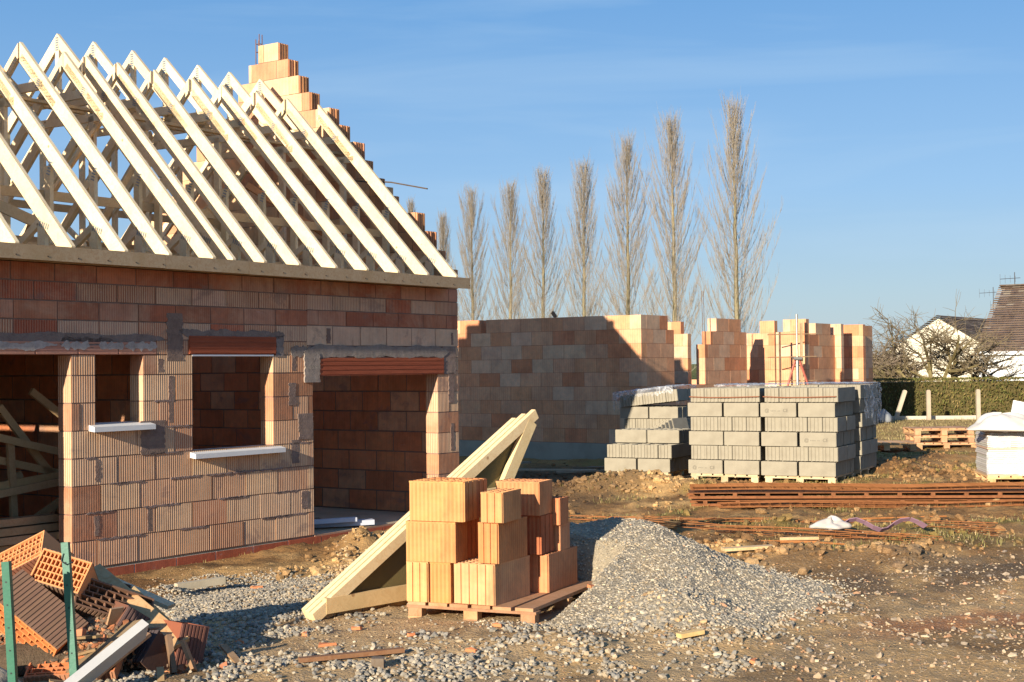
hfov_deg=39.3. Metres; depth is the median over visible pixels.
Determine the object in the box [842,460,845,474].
concrete block
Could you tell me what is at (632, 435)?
concrete block
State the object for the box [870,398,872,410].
concrete block
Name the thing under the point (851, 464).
concrete block
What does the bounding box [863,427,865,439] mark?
concrete block
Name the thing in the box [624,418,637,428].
concrete block
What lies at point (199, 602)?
gravel
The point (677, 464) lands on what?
concrete block
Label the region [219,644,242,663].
board splinter
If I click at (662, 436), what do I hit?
concrete block
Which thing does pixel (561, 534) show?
clay block
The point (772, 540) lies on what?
rusty rod
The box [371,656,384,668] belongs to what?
stone
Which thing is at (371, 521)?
grey profile
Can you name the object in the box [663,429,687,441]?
concrete block
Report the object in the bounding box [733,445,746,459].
concrete block
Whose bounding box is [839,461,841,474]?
concrete block
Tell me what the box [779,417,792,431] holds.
concrete block
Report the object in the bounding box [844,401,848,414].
concrete block
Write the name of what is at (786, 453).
concrete block
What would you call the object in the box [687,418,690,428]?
concrete block
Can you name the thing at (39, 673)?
hollow brick
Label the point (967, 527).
reinforcement cage
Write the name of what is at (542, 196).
poplar tree
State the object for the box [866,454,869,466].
concrete block
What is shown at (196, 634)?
hollow brick
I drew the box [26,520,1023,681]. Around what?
grit
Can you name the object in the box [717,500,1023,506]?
reinforcement cage
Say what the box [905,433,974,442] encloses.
wooden pallet
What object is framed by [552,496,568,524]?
clay block
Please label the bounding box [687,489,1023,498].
lattice girder
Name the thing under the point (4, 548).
timber plank
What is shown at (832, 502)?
reinforcement cage
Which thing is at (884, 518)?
rusty rod
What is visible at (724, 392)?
concrete block
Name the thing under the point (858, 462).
concrete block
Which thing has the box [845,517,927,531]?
purple strap
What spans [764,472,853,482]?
wooden pallet
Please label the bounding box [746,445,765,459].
concrete block
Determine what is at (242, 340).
unfinished house
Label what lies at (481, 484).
clay block
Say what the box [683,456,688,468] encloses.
concrete block
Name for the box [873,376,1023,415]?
hedge
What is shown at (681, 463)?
concrete block
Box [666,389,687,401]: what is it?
concrete block
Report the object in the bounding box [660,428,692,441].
concrete block
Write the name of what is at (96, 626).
rubble crumbs
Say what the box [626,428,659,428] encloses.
concrete block
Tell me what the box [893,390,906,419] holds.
fence post
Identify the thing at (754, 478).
wooden pallet
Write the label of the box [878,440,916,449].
wooden pallet
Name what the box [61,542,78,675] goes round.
fence post
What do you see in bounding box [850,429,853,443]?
concrete block
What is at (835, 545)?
dry grass
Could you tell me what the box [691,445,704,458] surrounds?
concrete block
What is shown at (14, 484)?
timber truss pile
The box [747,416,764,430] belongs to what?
concrete block
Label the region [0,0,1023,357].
sky
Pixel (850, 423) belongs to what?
concrete block
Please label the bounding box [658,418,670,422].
concrete block
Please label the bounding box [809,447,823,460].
concrete block
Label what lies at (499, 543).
clay block
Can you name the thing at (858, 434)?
concrete block
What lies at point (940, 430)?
wooden pallet
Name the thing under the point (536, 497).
clay block
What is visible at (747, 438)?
concrete block
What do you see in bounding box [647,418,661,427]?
concrete block
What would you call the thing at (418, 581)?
clay block
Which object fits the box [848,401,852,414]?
concrete block
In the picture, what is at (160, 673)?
board splinter
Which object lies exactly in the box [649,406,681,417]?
concrete block
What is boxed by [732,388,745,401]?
concrete block
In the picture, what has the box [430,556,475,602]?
clay block
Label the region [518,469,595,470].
loose plank
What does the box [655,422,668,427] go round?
concrete block
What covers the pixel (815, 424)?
concrete block
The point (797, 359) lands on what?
steel prop
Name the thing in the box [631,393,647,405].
concrete block
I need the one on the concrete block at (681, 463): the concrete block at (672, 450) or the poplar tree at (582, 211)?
the concrete block at (672, 450)
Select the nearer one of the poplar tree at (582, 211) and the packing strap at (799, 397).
the packing strap at (799, 397)
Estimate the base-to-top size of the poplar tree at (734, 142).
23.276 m
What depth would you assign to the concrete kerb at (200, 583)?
12.39 m
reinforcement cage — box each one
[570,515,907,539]
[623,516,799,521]
[674,518,995,528]
[690,482,1023,487]
[690,483,1023,488]
[690,484,1023,489]
[691,484,1023,490]
[695,483,1003,487]
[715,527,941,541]
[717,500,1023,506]
[718,500,1023,507]
[811,520,1004,535]
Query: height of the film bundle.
0.401 m
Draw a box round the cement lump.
[0,667,20,681]
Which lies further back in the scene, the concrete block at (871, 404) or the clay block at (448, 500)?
the concrete block at (871, 404)
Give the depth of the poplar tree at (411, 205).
215.28 m
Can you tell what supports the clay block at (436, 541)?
on the clay block at (418, 581)
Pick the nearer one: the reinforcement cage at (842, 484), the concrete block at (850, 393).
the reinforcement cage at (842, 484)
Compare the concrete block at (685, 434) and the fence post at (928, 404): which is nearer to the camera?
the concrete block at (685, 434)
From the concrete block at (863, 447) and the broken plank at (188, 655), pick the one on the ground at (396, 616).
the broken plank at (188, 655)
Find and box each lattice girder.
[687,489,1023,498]
[690,498,1023,505]
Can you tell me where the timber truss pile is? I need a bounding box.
[0,388,59,521]
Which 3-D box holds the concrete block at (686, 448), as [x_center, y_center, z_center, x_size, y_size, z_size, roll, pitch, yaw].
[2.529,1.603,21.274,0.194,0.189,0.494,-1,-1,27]
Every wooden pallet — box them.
[407,581,592,623]
[606,469,690,476]
[691,473,774,482]
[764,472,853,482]
[853,465,875,475]
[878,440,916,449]
[902,426,973,434]
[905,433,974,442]
[916,440,976,449]
[974,471,1023,481]
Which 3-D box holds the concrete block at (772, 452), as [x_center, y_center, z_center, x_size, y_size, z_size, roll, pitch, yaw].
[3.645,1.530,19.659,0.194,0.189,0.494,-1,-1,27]
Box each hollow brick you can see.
[0,530,73,584]
[0,569,87,656]
[23,656,123,681]
[30,548,98,600]
[62,578,153,616]
[112,601,150,626]
[128,630,168,671]
[163,619,208,664]
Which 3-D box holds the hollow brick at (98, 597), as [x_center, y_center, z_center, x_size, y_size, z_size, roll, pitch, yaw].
[-2.402,1.589,8.472,0.502,0.212,0.220,27,-52,-32]
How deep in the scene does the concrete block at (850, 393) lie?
19.67 m
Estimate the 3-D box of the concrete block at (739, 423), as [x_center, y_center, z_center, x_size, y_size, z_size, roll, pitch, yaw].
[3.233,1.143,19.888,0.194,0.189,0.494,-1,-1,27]
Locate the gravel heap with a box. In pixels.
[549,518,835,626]
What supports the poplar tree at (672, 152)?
on the ground at (396, 616)
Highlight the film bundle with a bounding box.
[877,409,891,422]
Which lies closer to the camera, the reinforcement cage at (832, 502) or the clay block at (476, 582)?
the clay block at (476, 582)
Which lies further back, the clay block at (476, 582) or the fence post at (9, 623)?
the clay block at (476, 582)
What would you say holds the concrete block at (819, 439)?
on the concrete block at (801, 453)
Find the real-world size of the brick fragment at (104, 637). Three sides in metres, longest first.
0.082 x 0.057 x 0.057 m
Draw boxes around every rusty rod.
[715,540,815,542]
[780,541,844,544]
[800,515,946,521]
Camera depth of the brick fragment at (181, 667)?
8.09 m
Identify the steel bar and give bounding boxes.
[355,180,427,189]
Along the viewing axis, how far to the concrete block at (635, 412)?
23.63 m
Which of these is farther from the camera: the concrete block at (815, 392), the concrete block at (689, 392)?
the concrete block at (689, 392)
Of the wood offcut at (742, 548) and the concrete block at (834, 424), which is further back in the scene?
the concrete block at (834, 424)
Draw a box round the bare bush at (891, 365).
[873,340,921,381]
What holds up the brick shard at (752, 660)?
on the ground at (396, 616)
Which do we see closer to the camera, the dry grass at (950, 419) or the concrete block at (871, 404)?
the concrete block at (871, 404)
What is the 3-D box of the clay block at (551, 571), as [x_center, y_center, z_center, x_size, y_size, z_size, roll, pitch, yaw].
[0.265,1.612,10.162,0.215,0.266,0.519,-1,-1,26]
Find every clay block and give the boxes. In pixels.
[406,520,467,562]
[406,561,429,601]
[409,479,476,521]
[427,477,486,517]
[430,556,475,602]
[454,555,529,605]
[467,518,479,557]
[478,516,526,563]
[480,488,520,522]
[496,478,551,515]
[521,513,553,554]
[527,546,576,592]
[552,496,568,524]
[553,522,569,550]
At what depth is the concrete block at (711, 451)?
19.84 m
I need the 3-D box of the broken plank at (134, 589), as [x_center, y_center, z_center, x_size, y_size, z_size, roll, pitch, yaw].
[-2.207,1.619,8.641,0.289,0.292,0.047,0,-1,-28]
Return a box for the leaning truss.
[302,409,538,620]
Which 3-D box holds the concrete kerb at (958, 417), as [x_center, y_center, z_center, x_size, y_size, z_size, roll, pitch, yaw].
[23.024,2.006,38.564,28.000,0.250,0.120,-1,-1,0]
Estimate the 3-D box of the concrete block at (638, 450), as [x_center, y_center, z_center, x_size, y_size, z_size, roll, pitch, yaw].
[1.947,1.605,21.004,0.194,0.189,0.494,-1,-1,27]
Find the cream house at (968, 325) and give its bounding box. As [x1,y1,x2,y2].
[878,315,990,381]
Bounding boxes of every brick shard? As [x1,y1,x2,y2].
[318,642,336,646]
[351,626,362,629]
[465,647,477,652]
[492,623,502,626]
[749,658,755,663]
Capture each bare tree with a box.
[866,289,1023,381]
[872,315,969,381]
[912,332,1023,381]
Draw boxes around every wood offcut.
[298,647,404,662]
[676,629,704,638]
[721,544,774,551]
[780,536,818,539]
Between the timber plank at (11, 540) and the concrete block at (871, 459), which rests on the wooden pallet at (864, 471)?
the concrete block at (871, 459)
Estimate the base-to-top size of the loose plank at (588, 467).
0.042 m
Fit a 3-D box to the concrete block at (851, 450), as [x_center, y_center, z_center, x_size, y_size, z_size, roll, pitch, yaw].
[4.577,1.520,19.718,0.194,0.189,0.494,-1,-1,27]
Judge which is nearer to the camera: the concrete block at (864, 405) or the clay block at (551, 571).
the clay block at (551, 571)
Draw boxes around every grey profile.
[314,517,356,523]
[314,518,374,527]
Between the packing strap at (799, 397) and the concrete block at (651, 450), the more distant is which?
the concrete block at (651, 450)
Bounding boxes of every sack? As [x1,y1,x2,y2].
[809,515,851,529]
[966,412,1023,431]
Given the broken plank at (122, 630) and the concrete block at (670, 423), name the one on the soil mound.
the broken plank at (122, 630)
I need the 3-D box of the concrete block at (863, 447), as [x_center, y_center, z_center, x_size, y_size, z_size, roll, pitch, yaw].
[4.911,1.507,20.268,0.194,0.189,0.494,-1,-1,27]
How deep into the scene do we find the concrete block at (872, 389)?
20.64 m
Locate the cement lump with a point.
(3, 676)
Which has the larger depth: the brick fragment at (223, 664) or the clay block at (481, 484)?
the clay block at (481, 484)
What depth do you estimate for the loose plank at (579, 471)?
23.38 m
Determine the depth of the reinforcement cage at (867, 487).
16.97 m
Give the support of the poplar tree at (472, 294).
on the ground at (396, 616)
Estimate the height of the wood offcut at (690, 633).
0.035 m
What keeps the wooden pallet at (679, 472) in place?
on the ground at (396, 616)
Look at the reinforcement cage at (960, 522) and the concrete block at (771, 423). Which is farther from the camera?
the concrete block at (771, 423)
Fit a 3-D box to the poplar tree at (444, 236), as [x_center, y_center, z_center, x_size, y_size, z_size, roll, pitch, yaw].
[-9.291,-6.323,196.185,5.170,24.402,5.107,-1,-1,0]
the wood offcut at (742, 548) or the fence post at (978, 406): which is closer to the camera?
the wood offcut at (742, 548)
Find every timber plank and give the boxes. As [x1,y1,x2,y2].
[0,513,58,527]
[0,522,58,536]
[0,530,58,545]
[0,539,58,552]
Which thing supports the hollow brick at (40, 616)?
on the hollow brick at (39, 673)
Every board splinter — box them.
[49,679,64,681]
[77,634,102,638]
[78,648,95,655]
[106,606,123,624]
[148,627,160,629]
[156,667,163,680]
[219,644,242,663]
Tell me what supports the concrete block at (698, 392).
on the concrete block at (705, 408)
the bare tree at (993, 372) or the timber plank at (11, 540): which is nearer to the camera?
the timber plank at (11, 540)
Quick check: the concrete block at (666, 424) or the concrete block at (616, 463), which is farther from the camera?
the concrete block at (666, 424)
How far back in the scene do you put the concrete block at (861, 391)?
20.07 m
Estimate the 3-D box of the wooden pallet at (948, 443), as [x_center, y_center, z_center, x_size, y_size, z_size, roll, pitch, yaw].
[7.675,1.848,25.492,1.050,0.120,0.811,-1,-1,8]
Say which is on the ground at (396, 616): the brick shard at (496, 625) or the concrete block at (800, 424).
the brick shard at (496, 625)
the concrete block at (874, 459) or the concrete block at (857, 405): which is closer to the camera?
the concrete block at (857, 405)
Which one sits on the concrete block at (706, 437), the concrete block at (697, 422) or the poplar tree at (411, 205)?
the concrete block at (697, 422)
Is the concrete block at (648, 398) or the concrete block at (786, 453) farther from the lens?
the concrete block at (648, 398)
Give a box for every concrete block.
[604,457,638,470]
[607,443,626,456]
[615,429,649,442]
[619,443,641,457]
[620,395,639,406]
[620,406,651,417]
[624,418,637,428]
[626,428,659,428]
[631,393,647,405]
[632,443,654,457]
[636,418,649,427]
[638,458,674,471]
[642,392,656,404]
[645,443,668,457]
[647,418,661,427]
[647,429,683,442]
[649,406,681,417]
[654,390,673,402]
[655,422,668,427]
[658,406,686,417]
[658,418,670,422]
[658,420,672,427]
[659,443,682,457]
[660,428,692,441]
[662,417,688,427]
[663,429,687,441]
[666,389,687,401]
[674,457,678,470]
[678,442,691,455]
[678,457,683,469]
[683,388,690,400]
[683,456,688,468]
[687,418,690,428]
[688,402,724,415]
[688,459,723,473]
[689,431,724,444]
[691,388,704,401]
[691,416,708,430]
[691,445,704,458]
[704,388,718,401]
[704,416,722,430]
[704,445,719,458]
[718,388,731,401]
[718,416,732,430]
[718,445,735,459]
[724,402,761,416]
[724,431,762,445]
[724,460,762,474]
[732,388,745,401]
[732,417,746,430]
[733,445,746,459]
[746,388,764,401]
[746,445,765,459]
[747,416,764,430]
[760,402,798,416]
[761,431,799,445]
[761,460,800,475]
[765,388,779,401]
[765,417,778,430]
[765,446,780,460]
[779,387,802,401]
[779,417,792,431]
[780,446,795,460]
[793,387,816,401]
[793,417,808,431]
[794,446,808,460]
[798,402,837,416]
[799,461,838,476]
[800,432,839,446]
[808,387,830,401]
[808,417,823,431]
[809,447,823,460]
[823,387,846,401]
[823,416,845,431]
[823,446,846,461]
[837,402,841,415]
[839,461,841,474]
[840,431,842,445]
[842,402,845,415]
[842,431,846,444]
[842,444,855,459]
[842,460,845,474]
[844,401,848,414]
[845,415,855,429]
[846,385,868,398]
[846,430,849,443]
[846,459,849,472]
[847,387,854,400]
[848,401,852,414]
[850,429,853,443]
[850,458,853,471]
[852,412,869,426]
[852,440,869,454]
[853,399,862,412]
[853,427,863,440]
[854,455,863,469]
[857,384,876,397]
[862,398,869,411]
[863,399,865,411]
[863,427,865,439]
[863,454,866,467]
[865,426,869,439]
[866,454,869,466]
[868,438,877,452]
[869,411,876,424]
[869,453,872,466]
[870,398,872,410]
[871,425,875,437]
[873,398,876,410]
[873,452,876,465]
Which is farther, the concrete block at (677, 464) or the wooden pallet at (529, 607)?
the concrete block at (677, 464)
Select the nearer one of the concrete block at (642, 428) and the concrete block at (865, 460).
the concrete block at (865, 460)
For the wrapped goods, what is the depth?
18.23 m
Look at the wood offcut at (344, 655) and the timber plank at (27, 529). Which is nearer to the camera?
the wood offcut at (344, 655)
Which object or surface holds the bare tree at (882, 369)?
on the ground at (396, 616)
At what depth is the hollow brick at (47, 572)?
8.30 m
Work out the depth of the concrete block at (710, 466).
19.86 m
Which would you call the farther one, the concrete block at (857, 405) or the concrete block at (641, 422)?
the concrete block at (641, 422)
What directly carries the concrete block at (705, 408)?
on the concrete block at (710, 423)
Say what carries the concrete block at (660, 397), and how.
on the concrete block at (684, 411)
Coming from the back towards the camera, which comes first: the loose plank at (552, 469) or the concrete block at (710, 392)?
the loose plank at (552, 469)
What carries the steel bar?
attached to the unfinished house at (242, 340)
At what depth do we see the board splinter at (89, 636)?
7.96 m
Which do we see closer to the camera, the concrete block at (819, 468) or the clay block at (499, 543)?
the clay block at (499, 543)
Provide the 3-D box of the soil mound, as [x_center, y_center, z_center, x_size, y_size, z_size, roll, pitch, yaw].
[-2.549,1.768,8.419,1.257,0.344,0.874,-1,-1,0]
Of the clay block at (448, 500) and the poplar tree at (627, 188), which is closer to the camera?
the clay block at (448, 500)
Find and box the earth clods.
[275,449,1023,580]
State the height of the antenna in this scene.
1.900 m
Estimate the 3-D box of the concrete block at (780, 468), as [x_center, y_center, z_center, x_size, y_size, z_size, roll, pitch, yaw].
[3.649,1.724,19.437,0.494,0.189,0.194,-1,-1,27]
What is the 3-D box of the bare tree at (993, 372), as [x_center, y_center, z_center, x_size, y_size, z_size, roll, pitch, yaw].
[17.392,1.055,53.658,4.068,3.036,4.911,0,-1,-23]
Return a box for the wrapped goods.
[975,431,1023,475]
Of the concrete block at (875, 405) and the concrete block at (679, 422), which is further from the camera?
the concrete block at (679, 422)
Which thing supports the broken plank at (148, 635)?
on the ground at (396, 616)
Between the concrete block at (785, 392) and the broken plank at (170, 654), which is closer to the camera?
the broken plank at (170, 654)
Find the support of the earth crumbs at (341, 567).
on the ground at (396, 616)
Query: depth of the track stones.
9.02 m
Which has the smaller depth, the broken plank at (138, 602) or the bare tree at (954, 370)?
the broken plank at (138, 602)
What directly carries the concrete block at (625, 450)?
on the concrete block
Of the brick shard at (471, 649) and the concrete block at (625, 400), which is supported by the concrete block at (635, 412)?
the concrete block at (625, 400)
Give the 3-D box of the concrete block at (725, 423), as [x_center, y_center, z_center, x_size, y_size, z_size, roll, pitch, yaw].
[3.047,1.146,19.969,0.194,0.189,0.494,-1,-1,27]
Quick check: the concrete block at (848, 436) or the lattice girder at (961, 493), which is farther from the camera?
the concrete block at (848, 436)
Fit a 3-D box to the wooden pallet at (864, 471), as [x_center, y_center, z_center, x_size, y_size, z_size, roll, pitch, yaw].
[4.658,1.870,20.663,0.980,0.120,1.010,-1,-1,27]
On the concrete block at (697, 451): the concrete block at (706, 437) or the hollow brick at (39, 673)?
the concrete block at (706, 437)
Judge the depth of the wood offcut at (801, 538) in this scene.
13.05 m
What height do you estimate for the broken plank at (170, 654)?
0.217 m
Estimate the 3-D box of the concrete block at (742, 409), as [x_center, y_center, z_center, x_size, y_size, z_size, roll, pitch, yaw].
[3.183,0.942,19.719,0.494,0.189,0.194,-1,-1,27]
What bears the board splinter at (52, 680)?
on the ground at (396, 616)
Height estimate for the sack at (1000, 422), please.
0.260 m
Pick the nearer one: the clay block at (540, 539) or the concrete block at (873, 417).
the clay block at (540, 539)
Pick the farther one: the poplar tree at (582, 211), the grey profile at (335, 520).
the poplar tree at (582, 211)
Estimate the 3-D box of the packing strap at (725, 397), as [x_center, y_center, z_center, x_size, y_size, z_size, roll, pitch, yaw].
[3.149,0.779,20.212,1.038,0.026,1.056,-1,-1,27]
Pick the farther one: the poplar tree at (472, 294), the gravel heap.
the poplar tree at (472, 294)
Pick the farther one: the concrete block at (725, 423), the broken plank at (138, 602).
the concrete block at (725, 423)
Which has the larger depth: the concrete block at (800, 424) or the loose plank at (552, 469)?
the loose plank at (552, 469)
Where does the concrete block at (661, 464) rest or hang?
on the wooden pallet at (679, 472)
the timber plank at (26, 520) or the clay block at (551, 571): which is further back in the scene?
the timber plank at (26, 520)
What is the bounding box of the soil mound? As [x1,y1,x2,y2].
[0,637,167,675]
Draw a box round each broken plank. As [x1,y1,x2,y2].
[64,619,140,672]
[94,564,189,649]
[96,632,150,679]
[118,578,175,609]
[131,586,169,619]
[165,634,176,673]
[180,639,196,671]
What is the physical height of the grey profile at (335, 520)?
0.060 m
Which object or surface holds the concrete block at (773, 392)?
on the concrete block at (778, 409)
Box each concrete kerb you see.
[174,576,225,589]
[892,415,975,419]
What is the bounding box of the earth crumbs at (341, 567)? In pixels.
[288,526,720,625]
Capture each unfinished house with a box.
[0,34,469,575]
[457,291,872,459]
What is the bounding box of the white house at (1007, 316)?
[978,284,1023,380]
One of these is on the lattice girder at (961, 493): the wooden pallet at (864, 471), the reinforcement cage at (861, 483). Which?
the reinforcement cage at (861, 483)
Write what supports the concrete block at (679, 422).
on the concrete block at (666, 424)
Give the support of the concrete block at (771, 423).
on the concrete block at (774, 438)
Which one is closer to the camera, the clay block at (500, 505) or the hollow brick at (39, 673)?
the hollow brick at (39, 673)
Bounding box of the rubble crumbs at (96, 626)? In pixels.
[0,616,204,673]
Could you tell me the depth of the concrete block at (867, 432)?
20.41 m
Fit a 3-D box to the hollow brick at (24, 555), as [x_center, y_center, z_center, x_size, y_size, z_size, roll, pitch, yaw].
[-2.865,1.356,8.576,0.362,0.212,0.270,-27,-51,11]
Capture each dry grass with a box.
[554,451,1023,546]
[876,418,976,441]
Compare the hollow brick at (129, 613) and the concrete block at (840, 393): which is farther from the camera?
the concrete block at (840, 393)
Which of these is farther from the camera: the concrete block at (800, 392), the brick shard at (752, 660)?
the concrete block at (800, 392)
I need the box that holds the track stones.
[647,528,1023,681]
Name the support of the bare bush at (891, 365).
on the ground at (396, 616)
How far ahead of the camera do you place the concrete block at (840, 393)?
19.10 m
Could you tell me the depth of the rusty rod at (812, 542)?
12.61 m
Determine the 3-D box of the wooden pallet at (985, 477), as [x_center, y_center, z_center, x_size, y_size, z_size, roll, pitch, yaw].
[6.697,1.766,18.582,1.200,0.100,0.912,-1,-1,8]
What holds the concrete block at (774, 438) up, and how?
on the concrete block at (801, 453)
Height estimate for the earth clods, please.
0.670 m
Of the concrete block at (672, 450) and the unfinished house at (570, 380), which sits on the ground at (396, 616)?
the unfinished house at (570, 380)
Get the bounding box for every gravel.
[33,590,833,681]
[146,569,363,624]
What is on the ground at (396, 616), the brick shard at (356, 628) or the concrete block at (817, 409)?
the brick shard at (356, 628)
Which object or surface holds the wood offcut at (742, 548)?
on the ground at (396, 616)
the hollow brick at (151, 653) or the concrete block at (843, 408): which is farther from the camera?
the concrete block at (843, 408)
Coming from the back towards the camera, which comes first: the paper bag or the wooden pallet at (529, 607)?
the paper bag
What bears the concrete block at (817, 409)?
on the concrete block at (834, 424)
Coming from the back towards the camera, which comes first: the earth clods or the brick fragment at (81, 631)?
the earth clods
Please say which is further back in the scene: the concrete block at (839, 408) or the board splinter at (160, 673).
the concrete block at (839, 408)
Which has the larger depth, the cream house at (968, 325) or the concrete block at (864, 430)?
the cream house at (968, 325)
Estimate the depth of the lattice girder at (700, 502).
17.02 m
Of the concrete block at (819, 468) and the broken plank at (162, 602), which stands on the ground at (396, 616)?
the broken plank at (162, 602)
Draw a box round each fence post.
[1,561,17,681]
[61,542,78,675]
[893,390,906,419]
[926,390,930,419]
[976,389,980,418]
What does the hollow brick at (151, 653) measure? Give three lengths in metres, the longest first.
0.282 x 0.220 x 0.212 m
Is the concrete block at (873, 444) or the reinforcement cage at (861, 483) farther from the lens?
the concrete block at (873, 444)
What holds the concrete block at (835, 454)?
on the concrete block at (840, 467)
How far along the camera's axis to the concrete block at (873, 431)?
20.73 m
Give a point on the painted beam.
(109, 656)
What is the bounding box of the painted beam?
[64,619,148,681]
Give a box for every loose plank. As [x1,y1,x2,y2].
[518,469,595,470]
[556,470,605,472]
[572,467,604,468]
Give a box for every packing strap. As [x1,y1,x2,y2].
[689,396,762,397]
[763,396,836,397]
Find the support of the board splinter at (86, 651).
on the rubble crumbs at (96, 626)
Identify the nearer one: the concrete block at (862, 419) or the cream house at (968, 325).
the concrete block at (862, 419)
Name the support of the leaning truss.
on the ground at (396, 616)
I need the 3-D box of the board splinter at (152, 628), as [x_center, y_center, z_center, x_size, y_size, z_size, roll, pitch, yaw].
[-2.100,1.670,8.363,0.077,0.021,0.110,0,-1,-37]
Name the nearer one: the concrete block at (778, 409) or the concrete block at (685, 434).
the concrete block at (778, 409)
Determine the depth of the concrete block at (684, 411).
23.55 m
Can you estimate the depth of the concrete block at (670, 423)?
22.76 m
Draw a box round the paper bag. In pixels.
[1011,400,1023,413]
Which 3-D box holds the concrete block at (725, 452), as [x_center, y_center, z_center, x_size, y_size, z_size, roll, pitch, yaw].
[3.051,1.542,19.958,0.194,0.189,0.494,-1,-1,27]
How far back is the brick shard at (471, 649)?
8.44 m
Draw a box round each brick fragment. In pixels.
[76,627,86,635]
[100,634,107,642]
[176,664,186,672]
[219,661,228,667]
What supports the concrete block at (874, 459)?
on the wooden pallet at (864, 471)
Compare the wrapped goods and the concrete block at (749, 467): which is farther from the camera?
the concrete block at (749, 467)
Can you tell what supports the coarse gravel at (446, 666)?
on the ground at (396, 616)
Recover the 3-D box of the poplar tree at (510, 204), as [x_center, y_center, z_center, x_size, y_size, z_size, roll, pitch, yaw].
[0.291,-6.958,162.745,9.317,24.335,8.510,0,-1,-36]
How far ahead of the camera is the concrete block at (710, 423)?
19.85 m
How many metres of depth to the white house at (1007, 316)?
60.73 m
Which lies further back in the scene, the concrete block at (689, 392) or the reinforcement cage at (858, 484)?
the concrete block at (689, 392)
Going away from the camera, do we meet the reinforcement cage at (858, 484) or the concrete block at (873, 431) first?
the reinforcement cage at (858, 484)
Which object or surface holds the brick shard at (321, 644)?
on the ground at (396, 616)
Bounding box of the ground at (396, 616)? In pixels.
[18,364,1023,681]
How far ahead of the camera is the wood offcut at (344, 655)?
8.30 m
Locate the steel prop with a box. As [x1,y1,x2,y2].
[767,314,816,385]
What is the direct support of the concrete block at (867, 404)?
on the concrete block
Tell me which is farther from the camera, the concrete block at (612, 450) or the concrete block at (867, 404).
the concrete block at (612, 450)
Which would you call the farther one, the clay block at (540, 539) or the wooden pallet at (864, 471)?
the wooden pallet at (864, 471)
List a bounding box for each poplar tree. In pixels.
[404,195,416,212]
[436,208,462,313]
[446,183,508,320]
[474,176,553,319]
[508,166,575,318]
[551,153,616,316]
[582,127,677,318]
[629,101,726,367]
[681,90,791,333]
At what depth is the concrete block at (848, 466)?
19.64 m

